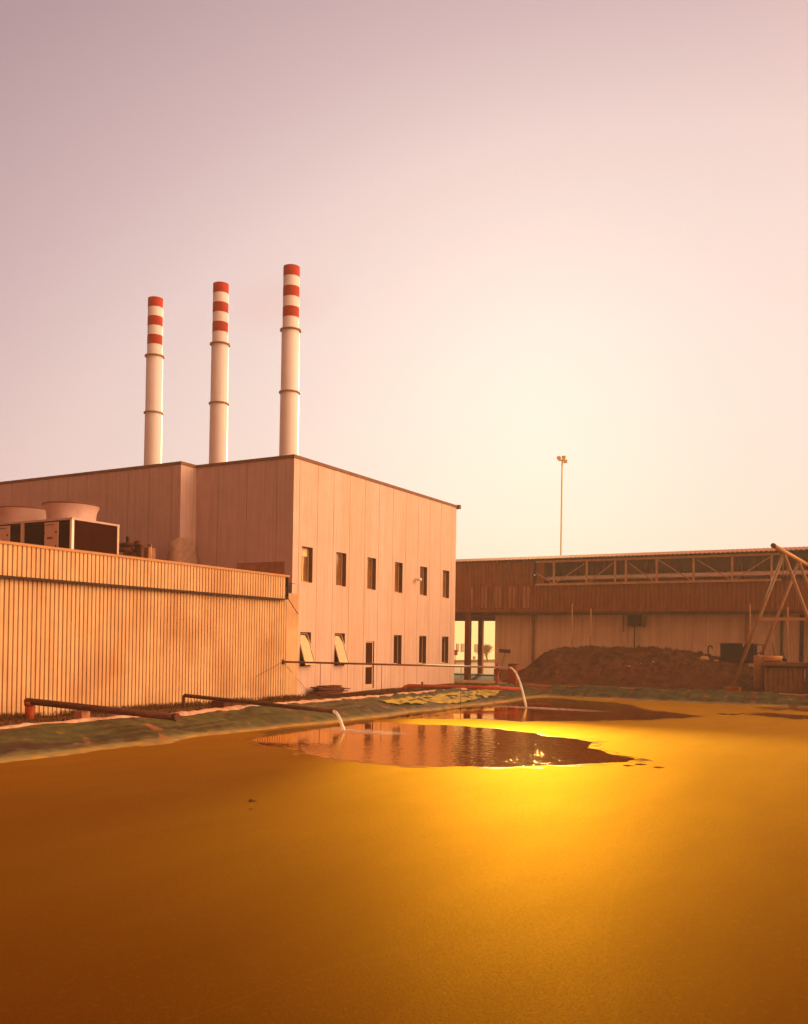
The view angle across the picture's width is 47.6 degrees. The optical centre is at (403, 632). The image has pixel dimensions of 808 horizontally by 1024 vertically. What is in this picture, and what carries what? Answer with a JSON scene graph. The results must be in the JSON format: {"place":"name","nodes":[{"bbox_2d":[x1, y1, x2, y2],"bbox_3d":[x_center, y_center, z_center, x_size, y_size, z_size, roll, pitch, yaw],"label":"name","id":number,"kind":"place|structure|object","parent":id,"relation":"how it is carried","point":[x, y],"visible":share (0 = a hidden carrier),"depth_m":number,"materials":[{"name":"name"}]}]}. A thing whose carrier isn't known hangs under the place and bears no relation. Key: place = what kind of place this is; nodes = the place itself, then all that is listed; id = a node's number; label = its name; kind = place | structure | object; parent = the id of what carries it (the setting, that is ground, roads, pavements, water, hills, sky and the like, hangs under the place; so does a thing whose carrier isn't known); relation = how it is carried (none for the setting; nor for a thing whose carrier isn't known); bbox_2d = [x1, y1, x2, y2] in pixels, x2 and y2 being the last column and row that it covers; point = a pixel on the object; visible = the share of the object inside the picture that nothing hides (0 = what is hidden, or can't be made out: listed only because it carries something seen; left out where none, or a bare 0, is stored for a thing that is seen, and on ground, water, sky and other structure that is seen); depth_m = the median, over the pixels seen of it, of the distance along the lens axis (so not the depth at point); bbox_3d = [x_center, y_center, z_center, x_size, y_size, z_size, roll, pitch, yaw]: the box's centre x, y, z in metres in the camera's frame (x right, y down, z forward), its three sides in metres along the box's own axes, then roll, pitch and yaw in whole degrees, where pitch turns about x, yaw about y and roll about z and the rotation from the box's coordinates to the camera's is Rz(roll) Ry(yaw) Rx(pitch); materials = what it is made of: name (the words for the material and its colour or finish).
{"place":"outdoors","nodes":[
{"label":"outdoors","id":0,"kind":"place"},
{"bbox_2d":[0,661,804,745],"bbox_3d":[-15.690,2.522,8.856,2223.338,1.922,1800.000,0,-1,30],"label":"ground","id":1,"kind":"structure","parent":0,"point":[484,677],"depth_m":39.38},
{"bbox_2d":[75,711,89,718],"bbox_3d":[-7.994,2.169,22.760,0.260,0.421,0.260,0,-1,30],"label":"support block","id":2,"kind":"object","parent":1,"relation":"on","point":[81,714],"depth_m":22.66,"materials":[{"name":"concrete"}]},
{"bbox_2d":[24,698,179,721],"bbox_3d":[-7.517,2.045,22.565,4.778,0.679,0.268,1,-1,23],"label":"outlet pipe","id":3,"kind":"object","parent":2,"relation":"on","point":[30,704],"visible":0.94,"depth_m":22.50,"materials":[{"name":"brown metal"}]},
{"bbox_2d":[0,540,298,715],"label":"ribbed building","id":4,"kind":"structure","parent":1,"relation":"on","point":[92,628],"depth_m":27.88,"materials":[{"name":"metal"}]},
{"bbox_2d":[0,501,119,554],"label":"cooling unit","id":5,"kind":"object","parent":4,"relation":"on","point":[69,525],"visible":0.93,"depth_m":32.86,"materials":[{"name":"metal"}]},
{"bbox_2d":[119,536,155,558],"bbox_3d":[-10.114,-2.769,34.412,1.423,1.637,0.680,0,-1,30],"label":"roof pipework","id":6,"kind":"object","parent":4,"relation":"on","point":[139,550],"visible":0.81,"depth_m":34.18,"materials":[{"name":"metal"}]},
{"bbox_2d":[259,659,509,704],"bbox_3d":[-0.979,1.994,35.858,10.204,1.806,2.458,1,-1,-20],"label":"outlet pipe","id":7,"kind":"object","parent":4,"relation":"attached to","point":[284,662],"visible":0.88,"depth_m":35.25,"materials":[{"name":"metal"}]},
{"bbox_2d":[510,667,526,707],"bbox_3d":[4.500,2.177,36.050,0.098,1.592,1.053,1,-1,-35],"label":"water jet","id":8,"kind":"object","parent":7,"relation":"attached to","point":[521,687],"visible":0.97,"depth_m":35.87},
{"bbox_2d":[211,701,228,707],"bbox_3d":[-5.558,2.213,27.668,0.500,0.254,0.240,0,-1,30],"label":"pipe rest","id":9,"kind":"object","parent":1,"relation":"on","point":[218,704],"visible":0.56,"depth_m":27.57,"materials":[{"name":"grey concrete"}]},
{"bbox_2d":[182,694,333,713],"bbox_3d":[-4.426,2.206,26.953,5.840,0.563,0.140,0,-1,32],"label":"outlet pipe","id":10,"kind":"object","parent":9,"relation":"on","point":[307,708],"visible":0.93,"depth_m":26.83,"materials":[{"name":"brown metal"}]},
{"bbox_2d":[333,710,344,730],"bbox_3d":[-1.785,2.448,25.250,0.462,0.590,0.112,0,-1,42],"label":"water jet","id":11,"kind":"object","parent":10,"relation":"attached to","point":[340,720],"visible":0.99,"depth_m":25.18},
{"bbox_2d":[0,454,460,696],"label":"factory building","id":12,"kind":"structure","parent":1,"relation":"on","point":[354,556],"depth_m":38.27,"materials":[{"name":"metal"}]},
{"bbox_2d":[144,296,164,464],"bbox_3d":[-13.525,-12.328,49.501,1.200,11.447,1.200,0,-1,30],"label":"chimney","id":13,"kind":"object","parent":12,"relation":"on","point":[153,412],"visible":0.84,"depth_m":49.16,"materials":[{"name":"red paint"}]},
{"bbox_2d":[167,537,197,563],"bbox_3d":[-8.909,-2.888,37.020,1.339,1.880,0.551,1,-1,-17],"label":"storage tank","id":14,"kind":"object","parent":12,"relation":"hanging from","point":[181,549],"visible":0.39,"depth_m":36.86,"materials":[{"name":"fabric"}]},
{"bbox_2d":[209,281,229,463],"bbox_3d":[-9.559,-12.298,47.355,1.200,11.447,1.200,0,-1,30],"label":"chimney","id":15,"kind":"object","parent":12,"relation":"on","point":[218,402],"visible":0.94,"depth_m":47.01,"materials":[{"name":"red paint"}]},
{"bbox_2d":[279,264,300,455],"bbox_3d":[-5.618,-12.269,45.047,1.200,11.447,1.200,0,-1,30],"label":"chimney","id":16,"kind":"object","parent":12,"relation":"on","point":[290,331],"visible":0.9,"depth_m":44.70,"materials":[{"name":"beige paint"}]},
{"bbox_2d":[301,546,312,582],"bbox_3d":[-3.904,-2.648,36.045,0.252,1.414,0.727,0,-1,30],"label":"window","id":17,"kind":"structure","parent":12,"relation":"in","point":[307,552],"depth_m":36.30,"materials":[{"name":"black glass"}]},
{"bbox_2d":[300,632,315,666],"bbox_3d":[-3.983,0.678,35.991,0.831,1.368,0.923,0,-1,30],"label":"window","id":18,"kind":"structure","parent":12,"relation":"in","point":[305,638],"depth_m":35.96,"materials":[{"name":"clear glass"}]},
{"bbox_2d":[336,552,345,586],"bbox_3d":[-2.712,-2.603,38.144,0.252,1.414,0.748,0,-1,30],"label":"window","id":19,"kind":"structure","parent":12,"relation":"in","point":[340,557],"depth_m":38.41,"materials":[{"name":"black glass"}]},
{"bbox_2d":[334,633,348,665],"bbox_3d":[-2.788,0.723,38.095,0.831,1.368,0.966,0,-1,30],"label":"window","id":20,"kind":"structure","parent":12,"relation":"in","point":[340,648],"depth_m":38.07,"materials":[{"name":"clear glass"}]},
{"bbox_2d":[365,641,373,687],"bbox_3d":[-1.534,1.423,40.119,0.122,2.049,0.704,0,-1,30],"label":"door","id":21,"kind":"structure","parent":12,"relation":"in","point":[369,644],"depth_m":40.16,"materials":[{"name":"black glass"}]},
{"bbox_2d":[367,557,375,590],"bbox_3d":[-1.517,-2.558,40.247,0.252,1.414,0.711,0,-1,30],"label":"window","id":22,"kind":"structure","parent":12,"relation":"in","point":[371,569],"depth_m":40.50,"materials":[{"name":"black glass"}]},
{"bbox_2d":[393,635,401,663],"bbox_3d":[-0.395,0.814,42.268,0.252,1.368,0.727,0,-1,30],"label":"window","id":23,"kind":"structure","parent":12,"relation":"in","point":[397,638],"depth_m":42.54,"materials":[{"name":"black glass"}]},
{"bbox_2d":[395,562,402,592],"bbox_3d":[-0.344,-2.514,42.313,0.252,1.414,0.705,0,-1,30],"label":"window","id":24,"kind":"structure","parent":12,"relation":"in","point":[398,566],"depth_m":42.57,"materials":[{"name":"black glass"}]},
{"bbox_2d":[419,636,425,663],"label":"window","id":25,"kind":"structure","parent":12,"relation":"in","point":[422,639],"depth_m":44.65,"materials":[{"name":"black glass"}]},
{"bbox_2d":[420,566,426,595],"bbox_3d":[0.846,-2.468,44.409,0.252,1.414,0.718,0,-1,30],"label":"window","id":26,"kind":"structure","parent":12,"relation":"in","point":[423,570],"depth_m":44.68,"materials":[{"name":"black glass"}]},
{"bbox_2d":[442,637,447,663],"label":"window","id":27,"kind":"structure","parent":12,"relation":"in","point":[444,639],"depth_m":46.73,"materials":[{"name":"black glass"}]},
{"bbox_2d":[443,570,448,598],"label":"window","id":28,"kind":"structure","parent":12,"relation":"in","point":[445,573],"depth_m":46.77,"materials":[{"name":"black glass"}]},
{"bbox_2d":[0,684,511,728],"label":"pond kerb","id":29,"kind":"structure","parent":1,"relation":"on","point":[194,712],"depth_m":25.80,"materials":[{"name":"grey concrete"}]},
{"bbox_2d":[308,685,349,693],"bbox_3d":[-2.994,2.283,36.672,0.580,0.306,2.269,0,-1,30],"label":"board stack","id":30,"kind":"object","parent":1,"relation":"on","point":[324,689],"visible":1,"depth_m":36.30,"materials":[{"name":"brown wood"}]},
{"bbox_2d":[0,644,806,726],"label":"grass","id":31,"kind":"structure","parent":1,"relation":"on","point":[150,707],"depth_m":33.20,"materials":[{"name":"green plant"}]},
{"bbox_2d":[0,683,807,762],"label":"pond liner","id":32,"kind":"object","parent":1,"relation":"on","point":[39,741],"visible":0.7,"depth_m":26.40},
{"bbox_2d":[383,689,500,703],"bbox_3d":[2.103,2.620,37.108,1.206,0.361,10.300,0,-1,30],"label":"plastic sheet","id":33,"kind":"object","parent":32,"relation":"on","point":[440,698],"visible":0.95,"depth_m":36.30,"materials":[{"name":"yellow plastic"}]},
{"bbox_2d":[400,682,519,690],"bbox_3d":[2.451,2.450,40.356,5.322,0.469,0.310,1,-1,2],"label":"red pipe","id":34,"kind":"object","parent":1,"relation":"on","point":[421,685],"visible":0.88,"depth_m":40.30,"materials":[{"name":"red metal"}]},
{"bbox_2d":[454,621,494,659],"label":"distant building","id":35,"kind":"structure","parent":1,"relation":"on","point":[489,632],"depth_m":128.81,"materials":[{"name":"beige metal"}]},
{"bbox_2d":[494,663,500,683],"bbox_3d":[4.736,2.141,46.503,0.340,1.124,0.280,0,-1,30],"label":"hydrant","id":36,"kind":"object","parent":1,"relation":"on","point":[497,670],"visible":0.77,"depth_m":46.43,"materials":[{"name":"red metal"}]},
{"bbox_2d":[499,649,510,676],"bbox_3d":[5.667,1.779,51.514,0.689,1.673,0.087,0,-1,30],"label":"board sign","id":37,"kind":"object","parent":1,"relation":"on","point":[504,651],"visible":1,"depth_m":51.55,"materials":[{"name":"metal"}]},
{"bbox_2d":[508,664,517,683],"bbox_3d":[5.593,2.286,46.999,0.480,1.329,0.340,0,-1,30],"label":"utility box","id":38,"kind":"object","parent":1,"relation":"on","point":[512,678],"visible":0.59,"depth_m":46.87,"materials":[{"name":"metal"}]},
{"bbox_2d":[455,546,807,679],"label":"covered gallery","id":39,"kind":"object","parent":1,"relation":"on","point":[488,588],"visible":0.57,"depth_m":52.64,"materials":[{"name":"metal"}]},
{"bbox_2d":[546,570,807,580],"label":"steam pipe","id":40,"kind":"object","parent":39,"relation":"attached to","point":[705,574],"visible":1,"depth_m":50.59,"materials":[{"name":"metal"}]},
{"bbox_2d":[494,614,807,681],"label":"warehouse","id":41,"kind":"structure","parent":1,"relation":"on","point":[527,640],"depth_m":52.84,"materials":[{"name":"metal"}]},
{"bbox_2d":[502,646,804,691],"bbox_3d":[12.753,1.861,47.582,16.800,2.313,5.600,0,-1,30],"label":"earth mound","id":42,"kind":"object","parent":1,"relation":"on","point":[557,669],"visible":0.73,"depth_m":46.62,"materials":[{"name":"brown soil"}]},
{"bbox_2d":[571,604,572,648],"bbox_3d":[9.330,-0.202,50.836,0.074,2.782,0.074,1,-1,-38],"label":"marker rod","id":43,"kind":"object","parent":42,"relation":"on","point":[572,626],"visible":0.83,"depth_m":50.83,"materials":[{"name":"metal"}]},
{"bbox_2d":[590,609,590,645],"bbox_3d":[10.259,-0.118,50.306,0.074,2.369,0.074,1,-1,7],"label":"marker rod","id":44,"kind":"object","parent":42,"relation":"on","point":[590,627],"visible":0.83,"depth_m":50.29,"materials":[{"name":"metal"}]},
{"bbox_2d":[700,656,708,659],"bbox_3d":[15.169,1.357,46.370,0.511,0.332,0.420,1,-1,-1],"label":"stone","id":45,"kind":"object","parent":42,"relation":"on","point":[704,657],"visible":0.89,"depth_m":46.22,"materials":[{"name":"stone"}]},
{"bbox_2d":[718,643,760,662],"bbox_3d":[17.018,1.042,46.115,2.413,1.014,1.170,0,-1,30],"label":"black bin","id":46,"kind":"object","parent":42,"relation":"on","point":[731,652],"visible":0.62,"depth_m":45.77,"materials":[{"name":"metal"}]},
{"bbox_2d":[749,604,750,637],"bbox_3d":[17.457,-0.346,46.223,0.074,2.144,0.074,1,-1,7],"label":"marker rod","id":47,"kind":"object","parent":42,"relation":"on","point":[749,620],"visible":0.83,"depth_m":46.21,"materials":[{"name":"metal"}]},
{"bbox_2d":[753,655,763,689],"bbox_3d":[16.501,1.868,42.578,0.480,1.606,0.480,0,-1,30],"label":"upright cylinder","id":48,"kind":"object","parent":42,"relation":"on","point":[758,675],"visible":0.98,"depth_m":42.38,"materials":[{"name":"metal"}]},
{"bbox_2d":[787,607,788,661],"bbox_3d":[18.995,0.132,45.340,0.074,2.758,0.074,1,-1,7],"label":"marker rod","id":49,"kind":"object","parent":42,"relation":"on","point":[787,633],"visible":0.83,"depth_m":45.32,"materials":[{"name":"metal"}]},
{"bbox_2d":[526,684,807,695],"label":"bank kerb","id":50,"kind":"structure","parent":1,"relation":"on","point":[663,689],"depth_m":42.81,"materials":[{"name":"concrete"}]},
{"bbox_2d":[723,687,740,690],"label":"footing block","id":51,"kind":"structure","parent":1,"relation":"on","point":[732,688],"depth_m":41.45,"materials":[{"name":"concrete"}]},
{"bbox_2d":[731,543,807,686],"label":"pipe gantry","id":52,"kind":"object","parent":51,"relation":"on","point":[784,555],"visible":0.94,"depth_m":41.02,"materials":[{"name":"metal"}]},
{"bbox_2d":[762,662,807,692],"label":"ribbed shed","id":53,"kind":"structure","parent":1,"relation":"on","point":[786,677],"depth_m":41.44,"materials":[{"name":"metal"}]},
{"bbox_2d":[764,656,786,661],"bbox_3d":[17.092,1.225,42.141,0.987,0.276,0.280,0,-1,30],"label":"horizontal tank","id":54,"kind":"object","parent":53,"relation":"on","point":[773,658],"visible":0.99,"depth_m":42.06,"materials":[{"name":"metal"}]},
{"bbox_2d":[0,697,807,1023],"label":"pond","id":55,"kind":"structure","parent":0,"point":[186,881],"depth_m":9.21,"materials":[{"name":"liquid"}]},
{"bbox_2d":[241,720,650,768],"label":"open water","id":56,"kind":"structure","parent":55,"relation":"on","point":[377,742],"depth_m":21.74,"materials":[{"name":"brown liquid"}]},
{"bbox_2d":[373,698,704,722],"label":"open water","id":57,"kind":"structure","parent":55,"relation":"on","point":[560,709],"depth_m":33.14,"materials":[{"name":"brown liquid"}]},
{"bbox_2d":[0,0,807,558],"label":"sky","id":58,"kind":"structure","parent":0,"point":[522,235],"materials":[{"name":"pink"}]},
{"bbox_2d":[454,661,494,674],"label":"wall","id":59,"kind":"structure","parent":0,"point":[486,671],"depth_m":81.35,"materials":[{"name":"concrete"}]},
{"bbox_2d":[557,456,567,554],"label":"light mast","id":60,"kind":"object","parent":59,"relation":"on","point":[562,459],"visible":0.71,"depth_m":92.39,"materials":[{"name":"metal"}]},
{"bbox_2d":[454,659,494,661],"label":"lawn","id":61,"kind":"structure","parent":0,"point":[474,660],"depth_m":121.64,"materials":[{"name":"green plant"}]},
{"bbox_2d":[454,679,504,683],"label":"pavement","id":62,"kind":"structure","parent":0,"point":[476,681],"depth_m":49.12,"materials":[{"name":"concrete"}]},
{"bbox_2d":[476,643,493,661],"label":"shrub","id":63,"kind":"object","parent":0,"point":[487,648],"visible":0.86,"depth_m":117.81,"materials":[{"name":"green plant"}]},
{"label":"open water","id":64,"kind":"structure","parent":0,"visible":0},
{"bbox_2d":[752,713,807,718],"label":"open water","id":65,"kind":"structure","parent":64,"relation":"on","point":[790,716],"depth_m":33.40,"materials":[{"name":"brown liquid"}]},
{"label":"open water","id":66,"kind":"structure","parent":0,"visible":0},
{"bbox_2d":[758,706,807,710],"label":"open water","id":67,"kind":"structure","parent":66,"relation":"on","point":[787,708],"depth_m":37.51,"materials":[{"name":"liquid"}]}
]}

